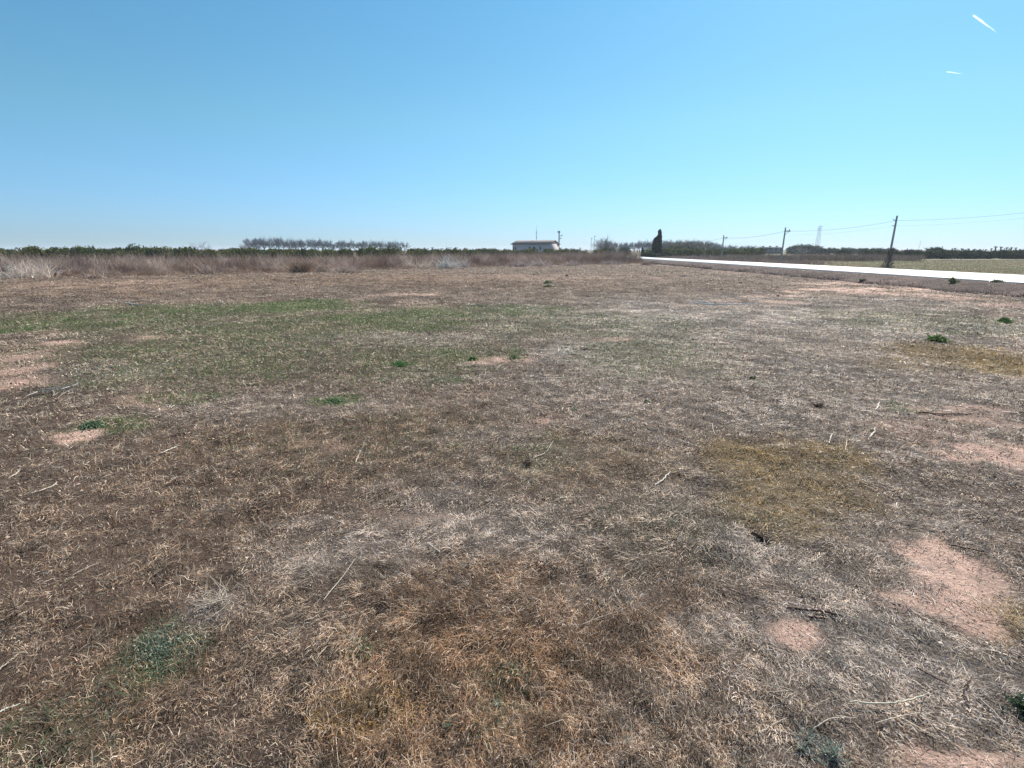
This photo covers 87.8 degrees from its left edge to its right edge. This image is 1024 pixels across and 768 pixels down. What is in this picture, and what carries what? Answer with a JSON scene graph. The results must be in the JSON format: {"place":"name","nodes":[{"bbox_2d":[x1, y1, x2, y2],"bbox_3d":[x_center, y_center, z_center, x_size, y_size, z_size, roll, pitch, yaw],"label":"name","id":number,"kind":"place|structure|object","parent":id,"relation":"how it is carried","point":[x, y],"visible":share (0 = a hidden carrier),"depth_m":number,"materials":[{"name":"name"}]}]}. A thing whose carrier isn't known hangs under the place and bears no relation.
{"place":"outdoors","nodes":[
{"label":"outdoors","id":0,"kind":"place"},
{"bbox_2d":[0,250,1023,767],"bbox_3d":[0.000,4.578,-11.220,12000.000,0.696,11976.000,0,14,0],"label":"ground","id":1,"kind":"structure","parent":0,"point":[962,582],"depth_m":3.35,"materials":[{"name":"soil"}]},
{"bbox_2d":[0,248,17,259],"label":"citrus tree","id":2,"kind":"object","parent":1,"relation":"on","point":[3,250],"visible":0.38,"depth_m":59.92,"materials":[{"name":"green plant"}]},
{"bbox_2d":[16,245,48,261],"bbox_3d":[-54.485,-14.736,60.788,3.059,2.250,3.068,5,15,18],"label":"citrus tree","id":3,"kind":"object","parent":1,"relation":"on","point":[34,248],"visible":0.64,"depth_m":60.30,"materials":[{"name":"green plant"}]},
{"bbox_2d":[0,258,66,278],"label":"bleached reed clump","id":4,"kind":"object","parent":1,"relation":"on","point":[13,273],"visible":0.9,"depth_m":31.57,"materials":[{"name":"beige plant"}]},
{"bbox_2d":[20,256,63,276],"bbox_3d":[-29.216,-7.198,32.665,3.434,1.265,2.355,0,14,0],"label":"bleached reed clump","id":5,"kind":"object","parent":1,"relation":"on","point":[43,272],"visible":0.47,"depth_m":32.63,"materials":[{"name":"plant"}]},
{"bbox_2d":[27,382,81,395],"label":"dead branch","id":6,"kind":"object","parent":1,"relation":"on","point":[56,389],"visible":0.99,"depth_m":6.25,"materials":[{"name":"wood"}]},
{"bbox_2d":[42,246,70,259],"bbox_3d":[-51.959,-14.766,61.144,3.346,2.099,3.289,-13,19,-41],"label":"citrus tree","id":7,"kind":"object","parent":1,"relation":"on","point":[52,250],"visible":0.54,"depth_m":60.75,"materials":[{"name":"green plant"}]},
{"bbox_2d":[62,260,98,274],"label":"dry grass clump","id":8,"kind":"object","parent":1,"relation":"on","point":[75,267],"visible":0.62,"depth_m":34.44,"materials":[{"name":"plant"}]},
{"bbox_2d":[65,245,100,258],"bbox_3d":[-49.644,-15.070,62.056,3.581,2.289,3.507,-8,16,-28],"label":"citrus tree","id":9,"kind":"object","parent":1,"relation":"on","point":[80,249],"visible":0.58,"depth_m":61.35,"materials":[{"name":"green plant"}]},
{"bbox_2d":[70,420,108,431],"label":"green weed","id":10,"kind":"object","parent":1,"relation":"on","point":[92,424],"visible":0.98,"depth_m":5.01,"materials":[{"name":"green plant"}]},
{"bbox_2d":[78,268,106,277],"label":"dry grass clump","id":11,"kind":"object","parent":1,"relation":"on","point":[97,275],"visible":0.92,"depth_m":31.68,"materials":[{"name":"plant"}]},
{"bbox_2d":[96,248,123,258],"bbox_3d":[-47.014,-14.913,62.046,3.144,1.972,3.090,6,15,23],"label":"citrus tree","id":12,"kind":"object","parent":1,"relation":"on","point":[109,250],"visible":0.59,"depth_m":61.70,"materials":[{"name":"green plant"}]},
{"bbox_2d":[122,243,150,259],"bbox_3d":[-44.345,-15.387,62.895,3.223,2.465,3.252,-2,14,-9],"label":"citrus tree","id":13,"kind":"object","parent":1,"relation":"on","point":[129,248],"visible":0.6,"depth_m":62.26,"materials":[{"name":"green plant"}]},
{"bbox_2d":[142,245,171,260],"bbox_3d":[-41.971,-15.283,63.009,3.364,2.196,3.435,-1,14,-3],"label":"citrus tree","id":14,"kind":"object","parent":1,"relation":"on","point":[155,250],"visible":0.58,"depth_m":62.74,"materials":[{"name":"green plant"}]},
{"bbox_2d":[102,618,213,677],"bbox_3d":[-1.508,1.112,2.252,0.448,0.025,0.461,8,16,30],"label":"clover patch","id":15,"kind":"object","parent":1,"relation":"on","point":[165,644],"visible":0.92,"depth_m":2.25,"materials":[{"name":"green plant"}]},
{"bbox_2d":[167,246,198,260],"bbox_3d":[-39.422,-15.508,63.853,3.405,2.173,3.465,-12,19,-40],"label":"citrus tree","id":16,"kind":"object","parent":1,"relation":"on","point":[188,250],"visible":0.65,"depth_m":63.36,"materials":[{"name":"green plant"}]},
{"bbox_2d":[193,262,219,273],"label":"dry grass clump","id":17,"kind":"object","parent":1,"relation":"on","point":[207,270],"visible":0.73,"depth_m":36.48,"materials":[{"name":"plant"}]},
{"bbox_2d":[196,249,222,258],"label":"citrus tree","id":18,"kind":"object","parent":1,"relation":"on","point":[210,251],"visible":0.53,"depth_m":64.46,"materials":[{"name":"green plant"}]},
{"bbox_2d":[186,575,241,620],"bbox_3d":[-1.411,0.992,2.500,0.242,0.071,0.285,0,14,0],"label":"dead plant","id":19,"kind":"object","parent":1,"relation":"on","point":[219,599],"visible":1,"depth_m":2.50,"materials":[{"name":"plant"}]},
{"bbox_2d":[223,248,245,260],"bbox_3d":[-33.960,-15.685,65.133,2.690,1.973,2.682,4,15,16],"label":"citrus tree","id":20,"kind":"object","parent":1,"relation":"on","point":[237,251],"visible":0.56,"depth_m":64.78,"materials":[{"name":"green plant"}]},
{"bbox_2d":[242,247,267,260],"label":"citrus tree","id":21,"kind":"object","parent":1,"relation":"on","point":[254,251],"visible":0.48,"depth_m":65.03,"materials":[{"name":"green plant"}]},
{"bbox_2d":[267,248,288,258],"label":"citrus tree","id":22,"kind":"object","parent":1,"relation":"on","point":[279,252],"visible":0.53,"depth_m":65.49,"materials":[{"name":"green plant"}]},
{"bbox_2d":[281,260,317,272],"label":"round brown bush","id":23,"kind":"object","parent":1,"relation":"on","point":[301,268],"visible":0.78,"depth_m":38.51,"materials":[{"name":"plant"}]},
{"bbox_2d":[289,248,310,261],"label":"citrus tree","id":24,"kind":"object","parent":1,"relation":"on","point":[304,252],"visible":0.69,"depth_m":66.24,"materials":[{"name":"green plant"}]},
{"bbox_2d":[0,244,643,277],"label":"dry scrub","id":25,"kind":"object","parent":1,"relation":"on","point":[140,264],"visible":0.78,"depth_m":44.06,"materials":[{"name":"brown plant"}]},
{"bbox_2d":[312,259,337,271],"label":"dry grass clump","id":26,"kind":"object","parent":1,"relation":"on","point":[321,267],"visible":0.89,"depth_m":40.16,"materials":[{"name":"plant"}]},
{"bbox_2d":[317,249,336,259],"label":"citrus tree","id":27,"kind":"object","parent":1,"relation":"on","point":[327,252],"visible":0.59,"depth_m":66.40,"materials":[{"name":"green plant"}]},
{"bbox_2d":[322,396,345,404],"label":"green weed","id":28,"kind":"object","parent":1,"relation":"on","point":[333,400],"visible":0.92,"depth_m":5.93,"materials":[{"name":"green plant"}]},
{"bbox_2d":[326,262,365,272],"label":"dry grass clump","id":29,"kind":"object","parent":1,"relation":"on","point":[345,270],"visible":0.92,"depth_m":38.59,"materials":[{"name":"plant"}]},
{"bbox_2d":[335,249,357,257],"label":"citrus tree","id":30,"kind":"object","parent":1,"relation":"on","point":[347,252],"visible":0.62,"depth_m":67.46,"materials":[{"name":"green plant"}]},
{"bbox_2d":[355,246,378,260],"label":"citrus tree","id":31,"kind":"object","parent":1,"relation":"on","point":[373,250],"visible":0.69,"depth_m":68.16,"materials":[{"name":"green plant"}]},
{"bbox_2d":[373,559,386,571],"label":"dark tussock","id":32,"kind":"object","parent":1,"relation":"on","point":[377,565],"visible":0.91,"depth_m":2.83,"materials":[{"name":"grey plant"}]},
{"bbox_2d":[364,593,397,611],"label":"dark tussock","id":33,"kind":"object","parent":1,"relation":"on","point":[381,602],"visible":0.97,"depth_m":2.52,"materials":[{"name":"grey plant"}]},
{"bbox_2d":[377,245,403,257],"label":"citrus tree","id":34,"kind":"object","parent":1,"relation":"on","point":[393,250],"visible":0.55,"depth_m":68.72,"materials":[{"name":"green plant"}]},
{"bbox_2d":[391,360,414,366],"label":"green weed","id":35,"kind":"object","parent":1,"relation":"on","point":[399,364],"visible":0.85,"depth_m":7.86,"materials":[{"name":"green plant"}]},
{"bbox_2d":[406,248,422,256],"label":"citrus tree","id":36,"kind":"object","parent":1,"relation":"on","point":[410,250],"visible":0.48,"depth_m":69.54,"materials":[{"name":"green plant"}]},
{"bbox_2d":[414,258,437,268],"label":"bleached reed clump","id":37,"kind":"object","parent":1,"relation":"on","point":[424,266],"visible":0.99,"depth_m":47.05,"materials":[{"name":"plant"}]},
{"bbox_2d":[421,248,436,257],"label":"citrus tree","id":38,"kind":"object","parent":1,"relation":"on","point":[426,252],"visible":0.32,"depth_m":69.87,"materials":[{"name":"green plant"}]},
{"bbox_2d":[429,247,446,255],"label":"citrus tree","id":39,"kind":"object","parent":1,"relation":"on","point":[438,251],"visible":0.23,"depth_m":82.28,"materials":[{"name":"green plant"}]},
{"bbox_2d":[434,254,462,267],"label":"grey bush","id":40,"kind":"object","parent":1,"relation":"on","point":[446,264],"visible":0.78,"depth_m":48.07,"materials":[{"name":"plant"}]},
{"bbox_2d":[440,247,462,256],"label":"citrus tree","id":41,"kind":"object","parent":1,"relation":"on","point":[450,250],"visible":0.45,"depth_m":70.40,"materials":[{"name":"green plant"}]},
{"bbox_2d":[458,258,470,267],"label":"bleached reed clump","id":42,"kind":"object","parent":1,"relation":"on","point":[465,265],"visible":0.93,"depth_m":49.39,"materials":[{"name":"plant"}]},
{"bbox_2d":[453,699,476,733],"bbox_3d":[-0.171,1.197,1.913,0.119,0.050,0.141,0,14,0],"label":"dark tussock","id":43,"kind":"object","parent":1,"relation":"on","point":[462,720],"visible":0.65,"depth_m":1.89,"materials":[{"name":"brown plant"}]},
{"bbox_2d":[480,248,498,256],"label":"citrus tree","id":44,"kind":"object","parent":1,"relation":"on","point":[485,251],"visible":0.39,"depth_m":71.22,"materials":[{"name":"green plant"}]},
{"bbox_2d":[0,335,1022,767],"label":"soil crumbs","id":45,"kind":"object","parent":1,"relation":"on","point":[676,481],"visible":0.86,"depth_m":4.39,"materials":[{"name":"brown soil"}]},
{"bbox_2d":[0,313,1023,767],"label":"weeds","id":46,"kind":"object","parent":1,"relation":"on","point":[270,337],"visible":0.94,"depth_m":4.66,"materials":[{"name":"green plant"}]},
{"bbox_2d":[505,258,532,266],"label":"dry grass clump","id":47,"kind":"object","parent":1,"relation":"on","point":[521,264],"visible":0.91,"depth_m":53.24,"materials":[{"name":"plant"}]},
{"bbox_2d":[510,240,560,252],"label":"farmhouse","id":48,"kind":"object","parent":1,"relation":"on","point":[540,245],"visible":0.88,"depth_m":158.14,"materials":[{"name":"white paint"}]},
{"bbox_2d":[529,257,555,265],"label":"dry grass clump","id":49,"kind":"object","parent":1,"relation":"on","point":[542,263],"visible":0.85,"depth_m":54.84,"materials":[{"name":"plant"}]},
{"bbox_2d":[538,344,579,355],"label":"dead branch","id":50,"kind":"object","parent":1,"relation":"on","point":[564,352],"visible":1,"depth_m":8.55,"materials":[{"name":"wood"}]},
{"bbox_2d":[557,248,578,255],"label":"citrus tree","id":51,"kind":"object","parent":1,"relation":"on","point":[566,250],"visible":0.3,"depth_m":74.17,"materials":[{"name":"green plant"}]},
{"bbox_2d":[560,260,581,265],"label":"dry grass clump","id":52,"kind":"object","parent":1,"relation":"on","point":[566,263],"visible":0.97,"depth_m":56.37,"materials":[{"name":"plant"}]},
{"bbox_2d":[590,248,610,254],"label":"citrus tree","id":53,"kind":"object","parent":1,"relation":"on","point":[601,252],"visible":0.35,"depth_m":74.76,"materials":[{"name":"green plant"}]},
{"bbox_2d":[593,236,617,250],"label":"round bare tree","id":54,"kind":"object","parent":1,"relation":"on","point":[603,245],"visible":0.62,"depth_m":192.38,"materials":[{"name":"grey plant"}]},
{"bbox_2d":[600,259,623,264],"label":"dry grass clump","id":55,"kind":"object","parent":1,"relation":"on","point":[608,263],"visible":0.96,"depth_m":59.96,"materials":[{"name":"plant"}]},
{"bbox_2d":[651,229,661,252],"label":"cypress tree","id":56,"kind":"object","parent":1,"relation":"on","point":[656,245],"visible":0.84,"depth_m":105.95,"materials":[{"name":"green plant"}]},
{"bbox_2d":[675,248,688,256],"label":"citrus tree","id":57,"kind":"object","parent":1,"relation":"on","point":[680,252],"visible":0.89,"depth_m":111.45,"materials":[{"name":"green plant"}]},
{"bbox_2d":[684,248,696,255],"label":"citrus tree","id":58,"kind":"object","parent":1,"relation":"on","point":[691,251],"visible":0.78,"depth_m":112.16,"materials":[{"name":"green plant"}]},
{"bbox_2d":[693,248,706,256],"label":"citrus tree","id":59,"kind":"object","parent":1,"relation":"on","point":[698,251],"visible":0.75,"depth_m":113.30,"materials":[{"name":"green plant"}]},
{"bbox_2d":[696,243,707,249],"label":"grove shrub","id":60,"kind":"object","parent":1,"relation":"on","point":[702,246],"visible":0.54,"depth_m":188.53,"materials":[{"name":"green plant"}]},
{"bbox_2d":[690,302,759,304],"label":"dead branch","id":61,"kind":"object","parent":1,"relation":"on","point":[722,304],"visible":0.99,"depth_m":16.28,"materials":[{"name":"wood"}]},
{"bbox_2d":[655,255,830,264],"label":"roadside weeds","id":62,"kind":"object","parent":1,"relation":"on","point":[773,260],"visible":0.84,"depth_m":66.85,"materials":[{"name":"brown plant"}]},
{"bbox_2d":[748,247,759,255],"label":"citrus tree","id":63,"kind":"object","parent":1,"relation":"on","point":[755,250],"visible":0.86,"depth_m":118.30,"materials":[{"name":"green plant"}]},
{"bbox_2d":[751,532,769,543],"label":"dark twig","id":64,"kind":"object","parent":1,"relation":"on","point":[757,535],"visible":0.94,"depth_m":3.12,"materials":[{"name":"wood"}]},
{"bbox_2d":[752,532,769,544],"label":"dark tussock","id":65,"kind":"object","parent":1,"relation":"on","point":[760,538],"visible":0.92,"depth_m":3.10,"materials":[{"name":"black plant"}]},
{"bbox_2d":[757,246,781,253],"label":"house","id":66,"kind":"structure","parent":1,"relation":"on","point":[774,250],"depth_m":208.64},
{"bbox_2d":[757,663,797,699],"bbox_3d":[1.032,1.138,2.040,0.222,0.055,0.112,-11,18,-37],"label":"dead branch","id":67,"kind":"object","parent":1,"relation":"on","point":[785,683],"visible":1,"depth_m":2.03,"materials":[{"name":"wood"}]},
{"bbox_2d":[780,228,789,260],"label":"telephone pole","id":68,"kind":"object","parent":1,"relation":"on","point":[785,231],"visible":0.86,"depth_m":65.67,"materials":[{"name":"wood"}]},
{"bbox_2d":[789,244,807,253],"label":"evergreen tree","id":69,"kind":"object","parent":1,"relation":"on","point":[794,247],"visible":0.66,"depth_m":186.66,"materials":[{"name":"green plant"}]},
{"bbox_2d":[804,244,816,253],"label":"evergreen tree","id":70,"kind":"object","parent":1,"relation":"on","point":[813,248],"visible":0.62,"depth_m":185.60,"materials":[{"name":"green plant"}]},
{"bbox_2d":[692,252,932,261],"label":"roadside thicket","id":71,"kind":"object","parent":1,"relation":"on","point":[846,257],"visible":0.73,"depth_m":78.08,"materials":[{"name":"brown plant"}]},
{"bbox_2d":[786,606,839,614],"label":"dark twig","id":72,"kind":"object","parent":1,"relation":"on","point":[802,609],"visible":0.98,"depth_m":2.46,"materials":[{"name":"wood"}]},
{"bbox_2d":[810,402,825,408],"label":"dark tussock","id":73,"kind":"object","parent":1,"relation":"on","point":[819,405],"visible":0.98,"depth_m":5.73,"materials":[{"name":"black plant"}]},
{"bbox_2d":[785,721,852,767],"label":"grey weed","id":74,"kind":"object","parent":1,"relation":"on","point":[827,753],"visible":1,"depth_m":1.79,"materials":[{"name":"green plant"}]},
{"bbox_2d":[821,247,834,254],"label":"evergreen tree","id":75,"kind":"object","parent":1,"relation":"on","point":[828,250],"visible":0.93,"depth_m":173.41,"materials":[{"name":"green plant"}]},
{"bbox_2d":[803,391,853,403],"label":"dead branch","id":76,"kind":"object","parent":1,"relation":"on","point":[822,396],"visible":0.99,"depth_m":5.98,"materials":[{"name":"wood"}]},
{"bbox_2d":[813,717,857,728],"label":"dry stalk","id":77,"kind":"object","parent":1,"relation":"on","point":[834,717],"visible":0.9,"depth_m":1.90,"materials":[{"name":"plant"}]},
{"bbox_2d":[649,257,1023,297],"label":"verge grass","id":78,"kind":"structure","parent":1,"relation":"on","point":[893,284],"depth_m":29.83,"materials":[{"name":"brown plant"}]},
{"bbox_2d":[836,249,852,254],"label":"orchard tree","id":79,"kind":"object","parent":1,"relation":"on","point":[844,251],"visible":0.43,"depth_m":99.08,"materials":[{"name":"green plant"}]},
{"bbox_2d":[823,593,872,622],"bbox_3d":[1.524,1.035,2.427,0.192,0.054,0.236,13,19,43],"label":"dead branch","id":80,"kind":"object","parent":1,"relation":"on","point":[838,602],"visible":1,"depth_m":2.46,"materials":[{"name":"wood"}]},
{"bbox_2d":[861,249,876,255],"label":"orchard tree","id":81,"kind":"object","parent":1,"relation":"on","point":[869,252],"visible":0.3,"depth_m":93.28,"materials":[{"name":"green plant"}]},
{"bbox_2d":[723,259,1023,274],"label":"meadow grass","id":82,"kind":"structure","parent":1,"relation":"on","point":[972,262],"depth_m":57.81,"materials":[{"name":"plant"}]},
{"bbox_2d":[880,248,894,267],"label":"dead creeper","id":83,"kind":"object","parent":1,"relation":"on","point":[890,258],"visible":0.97,"depth_m":49.43,"materials":[{"name":"plant"}]},
{"bbox_2d":[850,693,929,703],"bbox_3d":[1.413,1.171,1.974,0.337,0.020,0.029,-2,14,-8],"label":"dry stalk","id":84,"kind":"object","parent":1,"relation":"on","point":[914,698],"visible":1,"depth_m":1.96,"materials":[{"name":"plant"}]},
{"bbox_2d":[887,216,897,266],"bbox_3d":[35.115,-13.048,49.309,0.402,4.852,0.204,0,14,0],"label":"telephone pole","id":85,"kind":"object","parent":1,"relation":"on","point":[893,235],"visible":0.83,"depth_m":49.14,"materials":[{"name":"wood"}]},
{"bbox_2d":[876,713,939,738],"bbox_3d":[1.394,1.211,1.888,0.198,0.018,0.096,0,14,0],"label":"dry stalk","id":86,"kind":"object","parent":1,"relation":"on","point":[906,715],"visible":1,"depth_m":1.91,"materials":[{"name":"plant"}]},
{"bbox_2d":[897,248,919,256],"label":"orchard tree","id":87,"kind":"object","parent":1,"relation":"on","point":[907,252],"visible":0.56,"depth_m":92.41,"materials":[{"name":"green plant"}]},
{"bbox_2d":[915,249,929,258],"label":"orchard tree","id":88,"kind":"object","parent":1,"relation":"on","point":[925,253],"visible":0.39,"depth_m":92.12,"materials":[{"name":"green plant"}]},
{"bbox_2d":[924,249,937,258],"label":"orchard tree","id":89,"kind":"object","parent":1,"relation":"on","point":[932,253],"visible":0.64,"depth_m":92.70,"materials":[{"name":"green plant"}]},
{"bbox_2d":[923,246,946,258],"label":"orchard tree","id":90,"kind":"object","parent":1,"relation":"on","point":[936,248],"visible":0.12,"depth_m":100.78,"materials":[{"name":"green plant"}]},
{"bbox_2d":[922,333,950,342],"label":"green weed","id":91,"kind":"object","parent":1,"relation":"on","point":[935,338],"visible":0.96,"depth_m":9.76,"materials":[{"name":"green plant"}]},
{"bbox_2d":[935,249,952,258],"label":"orchard tree","id":92,"kind":"object","parent":1,"relation":"on","point":[942,253],"visible":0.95,"depth_m":92.19,"materials":[{"name":"green plant"}]},
{"bbox_2d":[919,412,973,414],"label":"dark twig","id":93,"kind":"object","parent":1,"relation":"on","point":[946,414],"visible":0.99,"depth_m":5.41,"materials":[{"name":"wood"}]},
{"bbox_2d":[945,277,961,282],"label":"road edge bush","id":94,"kind":"object","parent":1,"relation":"on","point":[952,280],"visible":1,"depth_m":23.80,"materials":[{"name":"green plant"}]},
{"bbox_2d":[954,248,974,258],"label":"orchard tree","id":95,"kind":"object","parent":1,"relation":"on","point":[965,254],"visible":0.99,"depth_m":92.79,"materials":[{"name":"green plant"}]},
{"bbox_2d":[968,249,989,258],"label":"orchard tree","id":96,"kind":"object","parent":1,"relation":"on","point":[980,255],"visible":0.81,"depth_m":92.66,"materials":[{"name":"green plant"}]},
{"bbox_2d":[983,250,999,258],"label":"orchard tree","id":97,"kind":"object","parent":1,"relation":"on","point":[993,254],"visible":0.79,"depth_m":92.53,"materials":[{"name":"green plant"}]},
{"bbox_2d":[973,692,1018,743],"bbox_3d":[1.744,1.200,1.918,0.010,0.026,0.196,0,14,1],"label":"dry stalk","id":98,"kind":"object","parent":1,"relation":"on","point":[996,714],"visible":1,"depth_m":1.92,"materials":[{"name":"plant"}]},
{"bbox_2d":[995,317,1013,323],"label":"green weed","id":99,"kind":"object","parent":1,"relation":"on","point":[1006,320],"visible":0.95,"depth_m":12.29,"materials":[{"name":"green plant"}]},
{"bbox_2d":[996,248,1017,258],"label":"orchard tree","id":100,"kind":"object","parent":1,"relation":"on","point":[1005,254],"visible":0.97,"depth_m":91.84,"materials":[{"name":"green plant"}]},
{"bbox_2d":[999,692,1023,722],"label":"green weed","id":101,"kind":"object","parent":1,"relation":"on","point":[1018,702],"visible":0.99,"depth_m":1.94,"materials":[{"name":"green plant"}]},
{"bbox_2d":[1009,250,1023,258],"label":"orchard tree","id":102,"kind":"object","parent":1,"relation":"on","point":[1019,254],"visible":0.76,"depth_m":91.59,"materials":[{"name":"green plant"}]},
{"bbox_2d":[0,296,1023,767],"bbox_3d":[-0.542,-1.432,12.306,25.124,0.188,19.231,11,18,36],"label":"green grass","id":103,"kind":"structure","parent":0,"point":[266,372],"depth_m":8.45,"materials":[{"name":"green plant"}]},
{"bbox_2d":[0,0,1023,249],"label":"sky","id":104,"kind":"structure","parent":0,"point":[470,124],"materials":[{"name":"blue"}]},
{"bbox_2d":[627,256,1023,283],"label":"road","id":105,"kind":"structure","parent":0,"point":[1007,278],"depth_m":32.41,"materials":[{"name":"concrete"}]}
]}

